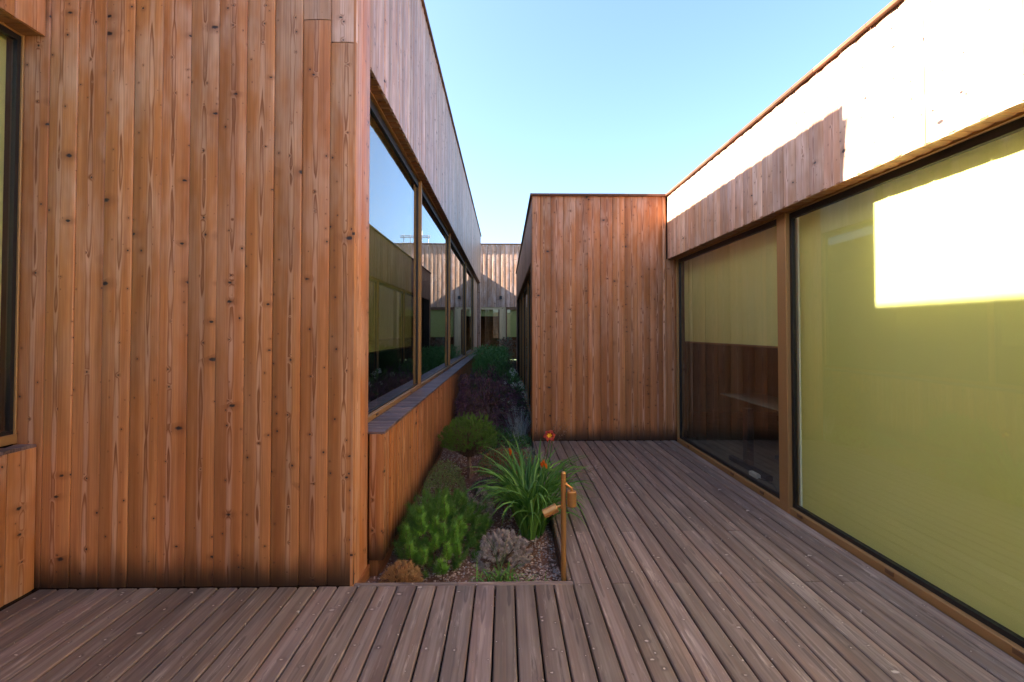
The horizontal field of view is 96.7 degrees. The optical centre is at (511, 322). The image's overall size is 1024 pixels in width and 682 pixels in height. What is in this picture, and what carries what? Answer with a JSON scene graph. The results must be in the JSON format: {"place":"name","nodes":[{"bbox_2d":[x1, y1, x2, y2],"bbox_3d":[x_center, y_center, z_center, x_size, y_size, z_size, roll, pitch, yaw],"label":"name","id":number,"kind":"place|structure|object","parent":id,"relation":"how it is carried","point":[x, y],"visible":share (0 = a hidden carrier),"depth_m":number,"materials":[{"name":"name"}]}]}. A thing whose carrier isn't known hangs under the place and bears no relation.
{"place":"outdoors","nodes":[
{"label":"outdoors","id":0,"kind":"place"},
{"bbox_2d":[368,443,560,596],"bbox_3d":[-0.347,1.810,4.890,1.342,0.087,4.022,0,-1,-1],"label":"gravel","id":1,"kind":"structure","parent":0,"point":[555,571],"depth_m":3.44,"materials":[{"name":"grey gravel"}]},
{"bbox_2d":[366,393,573,606],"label":"planting bed soil","id":2,"kind":"structure","parent":0,"point":[468,481],"depth_m":3.71,"materials":[{"name":"brown soil"}]},
{"bbox_2d":[378,559,422,582],"bbox_3d":[-0.747,1.692,3.068,0.323,0.200,0.294,0,-1,-1],"label":"dry dwarf pine","id":3,"kind":"object","parent":2,"relation":"on","point":[396,574],"visible":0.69,"depth_m":3.05,"materials":[{"name":"brown plant"}]},
{"bbox_2d":[413,481,451,518],"bbox_3d":[-0.665,1.639,4.221,0.533,0.344,0.446,-1,-1,29],"label":"grass tuft","id":4,"kind":"object","parent":2,"relation":"on","point":[435,492],"visible":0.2,"depth_m":4.24,"materials":[{"name":"green plant"}]},
{"bbox_2d":[392,486,495,581],"bbox_3d":[-0.533,1.552,3.661,0.824,0.510,1.253,0,-1,-1],"label":"mugo pine","id":5,"kind":"object","parent":2,"relation":"on","point":[450,529],"visible":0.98,"depth_m":3.41,"materials":[{"name":"green plant"}]},
{"bbox_2d":[422,459,466,501],"bbox_3d":[-0.696,1.614,4.710,0.469,0.385,0.623,0,-1,-1],"label":"leaved shrub","id":6,"kind":"object","parent":2,"relation":"on","point":[435,483],"visible":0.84,"depth_m":4.71,"materials":[{"name":"green plant"}]},
{"bbox_2d":[437,411,500,478],"bbox_3d":[-0.502,1.471,5.420,0.718,0.775,0.742,-1,-1,32],"label":"dome pine","id":7,"kind":"object","parent":2,"relation":"on","point":[462,442],"visible":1,"depth_m":5.31,"materials":[{"name":"green plant"}]},
{"bbox_2d":[465,487,496,520],"bbox_3d":[-0.295,1.673,4.218,0.314,0.290,0.353,0,-1,-1],"label":"mauve dwarf conifer","id":8,"kind":"object","parent":2,"relation":"on","point":[488,508],"visible":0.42,"depth_m":4.19,"materials":[{"name":"green plant"}]},
{"bbox_2d":[470,477,504,494],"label":"plum ground cover","id":9,"kind":"object","parent":2,"relation":"on","point":[488,479],"visible":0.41,"depth_m":4.98,"materials":[{"name":"purple plant"}]},
{"bbox_2d":[467,344,512,396],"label":"tall perennials","id":10,"kind":"object","parent":2,"relation":"on","point":[488,354],"visible":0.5,"depth_m":12.02,"materials":[{"name":"green plant"}]},
{"bbox_2d":[454,363,528,437],"bbox_3d":[-0.324,1.288,7.734,1.290,1.201,2.320,0,-1,-1],"label":"purple maple","id":11,"kind":"object","parent":2,"relation":"on","point":[483,402],"visible":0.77,"depth_m":7.44,"materials":[{"name":"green plant"}]},
{"bbox_2d":[480,483,504,506],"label":"plum ground cover","id":12,"kind":"object","parent":2,"relation":"on","point":[493,484],"visible":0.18,"depth_m":4.56,"materials":[{"name":"purple plant"}]},
{"bbox_2d":[453,424,531,453],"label":"dark undergrowth","id":13,"kind":"object","parent":2,"relation":"on","point":[520,438],"visible":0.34,"depth_m":6.72,"materials":[{"name":"green plant"}]},
{"bbox_2d":[481,533,511,576],"bbox_3d":[-0.048,1.644,3.210,0.222,0.295,0.476,0,-1,-24],"label":"tall grass blade","id":14,"kind":"object","parent":2,"relation":"on","point":[498,566],"depth_m":3.23,"materials":[{"name":"green plant"}]},
{"bbox_2d":[469,561,528,581],"bbox_3d":[-0.090,1.716,3.092,0.421,0.147,0.383,0,-1,-1],"label":"grass tuft","id":15,"kind":"object","parent":2,"relation":"on","point":[507,572],"visible":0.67,"depth_m":3.11,"materials":[{"name":"green plant"}]},
{"bbox_2d":[477,447,525,480],"bbox_3d":[-0.119,1.718,5.713,0.638,0.226,1.236,0,-1,-1],"label":"sedum patch","id":16,"kind":"object","parent":2,"relation":"on","point":[483,460],"visible":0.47,"depth_m":5.63,"materials":[{"name":"green plant"}]},
{"bbox_2d":[479,358,524,413],"bbox_3d":[-0.257,1.342,10.168,1.112,1.133,2.524,0,-1,-1],"label":"mixed foliage","id":17,"kind":"object","parent":2,"relation":"on","point":[500,368],"visible":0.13,"depth_m":10.03,"materials":[{"name":"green plant"}]},
{"bbox_2d":[473,528,533,575],"bbox_3d":[-0.071,1.670,3.388,0.459,0.267,0.418,1,-1,-43],"label":"mauve dwarf conifer","id":18,"kind":"object","parent":2,"relation":"on","point":[518,549],"visible":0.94,"depth_m":3.33,"materials":[{"name":"pink plant"}]},
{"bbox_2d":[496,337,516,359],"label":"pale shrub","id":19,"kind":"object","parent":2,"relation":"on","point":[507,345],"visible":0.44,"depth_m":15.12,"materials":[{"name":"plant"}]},
{"bbox_2d":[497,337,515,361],"bbox_3d":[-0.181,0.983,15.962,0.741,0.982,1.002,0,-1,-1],"label":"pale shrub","id":20,"kind":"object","parent":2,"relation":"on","point":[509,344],"visible":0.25,"depth_m":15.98,"materials":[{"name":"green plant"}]},
{"bbox_2d":[508,449,536,471],"bbox_3d":[0.137,1.699,5.468,0.388,0.259,1.347,0,-1,-1],"label":"sedum patch","id":21,"kind":"object","parent":2,"relation":"on","point":[517,454],"visible":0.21,"depth_m":5.53,"materials":[{"name":"green plant"}]},
{"bbox_2d":[513,569,547,580],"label":"grass tuft","id":22,"kind":"object","parent":2,"relation":"on","point":[534,578],"visible":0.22,"depth_m":3.11,"materials":[{"name":"green plant"}]},
{"bbox_2d":[464,430,599,539],"bbox_3d":[0.187,1.398,4.114,1.286,0.805,1.670,0,-1,20],"label":"daylily","id":23,"kind":"object","parent":2,"relation":"on","point":[527,497],"visible":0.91,"depth_m":3.96,"materials":[{"name":"green plant"}]},
{"bbox_2d":[524,446,540,474],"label":"grey green plant","id":24,"kind":"object","parent":2,"relation":"on","point":[525,460],"visible":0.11,"depth_m":4.68,"materials":[{"name":"green plant"}]},
{"bbox_2d":[544,417,568,463],"bbox_3d":[0.457,1.419,4.934,0.336,0.793,0.146,0,-1,-21],"label":"seed head plant","id":25,"kind":"object","parent":2,"relation":"on","point":[554,436],"visible":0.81,"depth_m":4.96,"materials":[{"name":"brown plant"}]},
{"bbox_2d":[542,471,575,580],"bbox_3d":[0.305,1.399,2.950,0.226,0.855,0.064,0,-1,-1],"label":"garden spotlight","id":26,"kind":"object","parent":2,"relation":"on","point":[550,510],"visible":0.98,"depth_m":2.95,"materials":[{"name":"gold metal"}]},
{"bbox_2d":[553,464,602,496],"bbox_3d":[0.601,1.568,4.341,0.574,0.474,0.120,0,-1,8],"label":"seed head plant","id":27,"kind":"object","parent":2,"relation":"on","point":[582,472],"visible":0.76,"depth_m":4.31,"materials":[{"name":"brown plant"}]},
{"bbox_2d":[470,356,478,393],"bbox_3d":[-0.866,1.301,10.567,0.277,1.198,0.345,0,-1,-1],"label":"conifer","id":28,"kind":"object","parent":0,"point":[474,371],"visible":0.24,"depth_m":10.56,"materials":[{"name":"green plant"}]},
{"bbox_2d":[493,368,529,429],"bbox_3d":[-0.008,1.358,8.595,0.747,1.064,2.661,0,-1,-1],"label":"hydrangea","id":29,"kind":"object","parent":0,"point":[512,375],"visible":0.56,"depth_m":8.17,"materials":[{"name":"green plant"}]},
{"bbox_2d":[501,360,521,409],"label":"mauve foliage","id":30,"kind":"object","parent":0,"point":[510,369],"visible":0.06,"depth_m":10.24,"materials":[{"name":"purple plant"}]},
{"bbox_2d":[500,404,530,444],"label":"blue grass","id":31,"kind":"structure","parent":0,"point":[523,430],"depth_m":7.01,"materials":[{"name":"blue plant"}]},
{"bbox_2d":[424,0,891,245],"label":"sky","id":32,"kind":"structure","parent":0,"point":[545,96],"materials":[{"name":"blue"}]},
{"bbox_2d":[749,471,760,478],"bbox_3d":[2.686,1.685,5.036,0.050,0.045,0.150,0,-1,-1],"label":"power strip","id":33,"kind":"object","parent":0,"point":[754,474],"visible":1,"depth_m":5.00,"materials":[{"name":"white plastic"}]},
{"label":"ground","id":34,"kind":"structure","parent":0,"visible":0},
{"bbox_2d":[0,0,482,592],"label":"timber building","id":35,"kind":"structure","parent":34,"relation":"on","point":[250,292],"depth_m":2.89,"materials":[{"name":"brown wood"}]},
{"bbox_2d":[368,90,420,422],"bbox_3d":[-1.170,-0.507,4.419,0.121,2.583,2.454,0,-1,-1],"label":"window","id":36,"kind":"structure","parent":35,"relation":"in","point":[394,184],"depth_m":4.67,"materials":[{"name":"clear glass"}]},
{"bbox_2d":[421,183,449,386],"bbox_3d":[-1.193,-0.454,7.167,0.080,2.583,2.977,0,-1,-1],"label":"window","id":37,"kind":"structure","parent":35,"relation":"in","point":[435,329],"depth_m":7.02,"materials":[{"name":"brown glass"}]},
{"bbox_2d":[450,235,465,367],"bbox_3d":[-1.244,-0.391,10.451,0.080,2.583,3.527,0,-1,-1],"label":"window","id":38,"kind":"structure","parent":35,"relation":"in","point":[457,293],"depth_m":10.44,"materials":[{"name":"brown glass"}]},
{"bbox_2d":[466,262,473,356],"bbox_3d":[-1.296,-0.328,13.730,0.080,2.583,2.967,0,-1,-1],"label":"window","id":39,"kind":"structure","parent":35,"relation":"in","point":[469,275],"depth_m":13.98,"materials":[{"name":"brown glass"}]},
{"bbox_2d":[481,243,520,368],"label":"end building","id":40,"kind":"structure","parent":34,"relation":"on","point":[499,261],"depth_m":20.05,"materials":[{"name":"brown wood"}]},
{"bbox_2d":[481,310,498,346],"bbox_3d":[-1.358,0.681,20.053,1.595,2.709,0.103,0,-1,-1],"label":"glazed door","id":41,"kind":"structure","parent":40,"relation":"in","point":[483,312],"depth_m":20.13,"materials":[{"name":"clear glass"}]},
{"bbox_2d":[506,307,515,368],"bbox_3d":[0.659,0.681,20.085,1.850,2.709,0.103,0,-1,-1],"label":"window","id":42,"kind":"structure","parent":40,"relation":"in","point":[510,311],"depth_m":20.13,"materials":[{"name":"clear glass"}]},
{"bbox_2d":[0,440,1023,681],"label":"deck","id":43,"kind":"structure","parent":34,"relation":"on","point":[684,564],"depth_m":2.54,"materials":[{"name":"brown wood"}]},
{"bbox_2d":[0,0,45,610],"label":"timber wing","id":44,"kind":"structure","parent":43,"relation":"on","point":[20,20],"depth_m":2.81,"materials":[{"name":"brown wood"}]},
{"bbox_2d":[0,21,24,446],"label":"window","id":45,"kind":"structure","parent":44,"relation":"in","point":[8,436],"depth_m":2.84,"materials":[{"name":"brown metal"}]},
{"bbox_2d":[516,193,697,445],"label":"timber block","id":46,"kind":"structure","parent":34,"relation":"on","point":[596,316],"depth_m":6.70,"materials":[{"name":"brown wood"}]},
{"bbox_2d":[520,292,522,381],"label":"window","id":47,"kind":"structure","parent":46,"relation":"in","point":[521,298],"depth_m":14.24,"materials":[{"name":"brown metal"}]},
{"bbox_2d":[523,283,526,401],"bbox_3d":[0.345,0.482,10.848,0.080,2.693,2.497,0,-1,-1],"label":"window","id":48,"kind":"structure","parent":46,"relation":"in","point":[525,289],"depth_m":11.49,"materials":[{"name":"brown metal"}]},
{"bbox_2d":[527,274,530,418],"bbox_3d":[0.384,0.434,8.349,0.080,2.693,2.497,0,-1,-1],"label":"window","id":49,"kind":"structure","parent":46,"relation":"in","point":[529,280],"depth_m":9.55,"materials":[{"name":"black glass"}]},
{"bbox_2d":[665,0,1023,663],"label":"glazed timber wing","id":50,"kind":"structure","parent":34,"relation":"on","point":[845,234],"depth_m":3.05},
{"bbox_2d":[676,217,779,506],"bbox_3d":[2.481,0.374,5.412,0.121,2.679,2.482,0,-1,-1],"label":"window","id":51,"kind":"structure","parent":50,"relation":"in","point":[730,283],"depth_m":5.24,"materials":[{"name":"clear glass"}]},
{"bbox_2d":[720,393,778,481],"bbox_3d":[3.112,1.349,5.630,0.800,0.738,1.490,0,-1,-1],"label":"office desk","id":52,"kind":"object","parent":50,"relation":"on","point":[766,401],"visible":0.56,"depth_m":5.30,"materials":[{"name":"paint"}]},
{"bbox_2d":[786,112,1023,663],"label":"window","id":53,"kind":"structure","parent":50,"relation":"in","point":[912,271],"depth_m":2.83,"materials":[{"name":"clear glass"}]}
]}

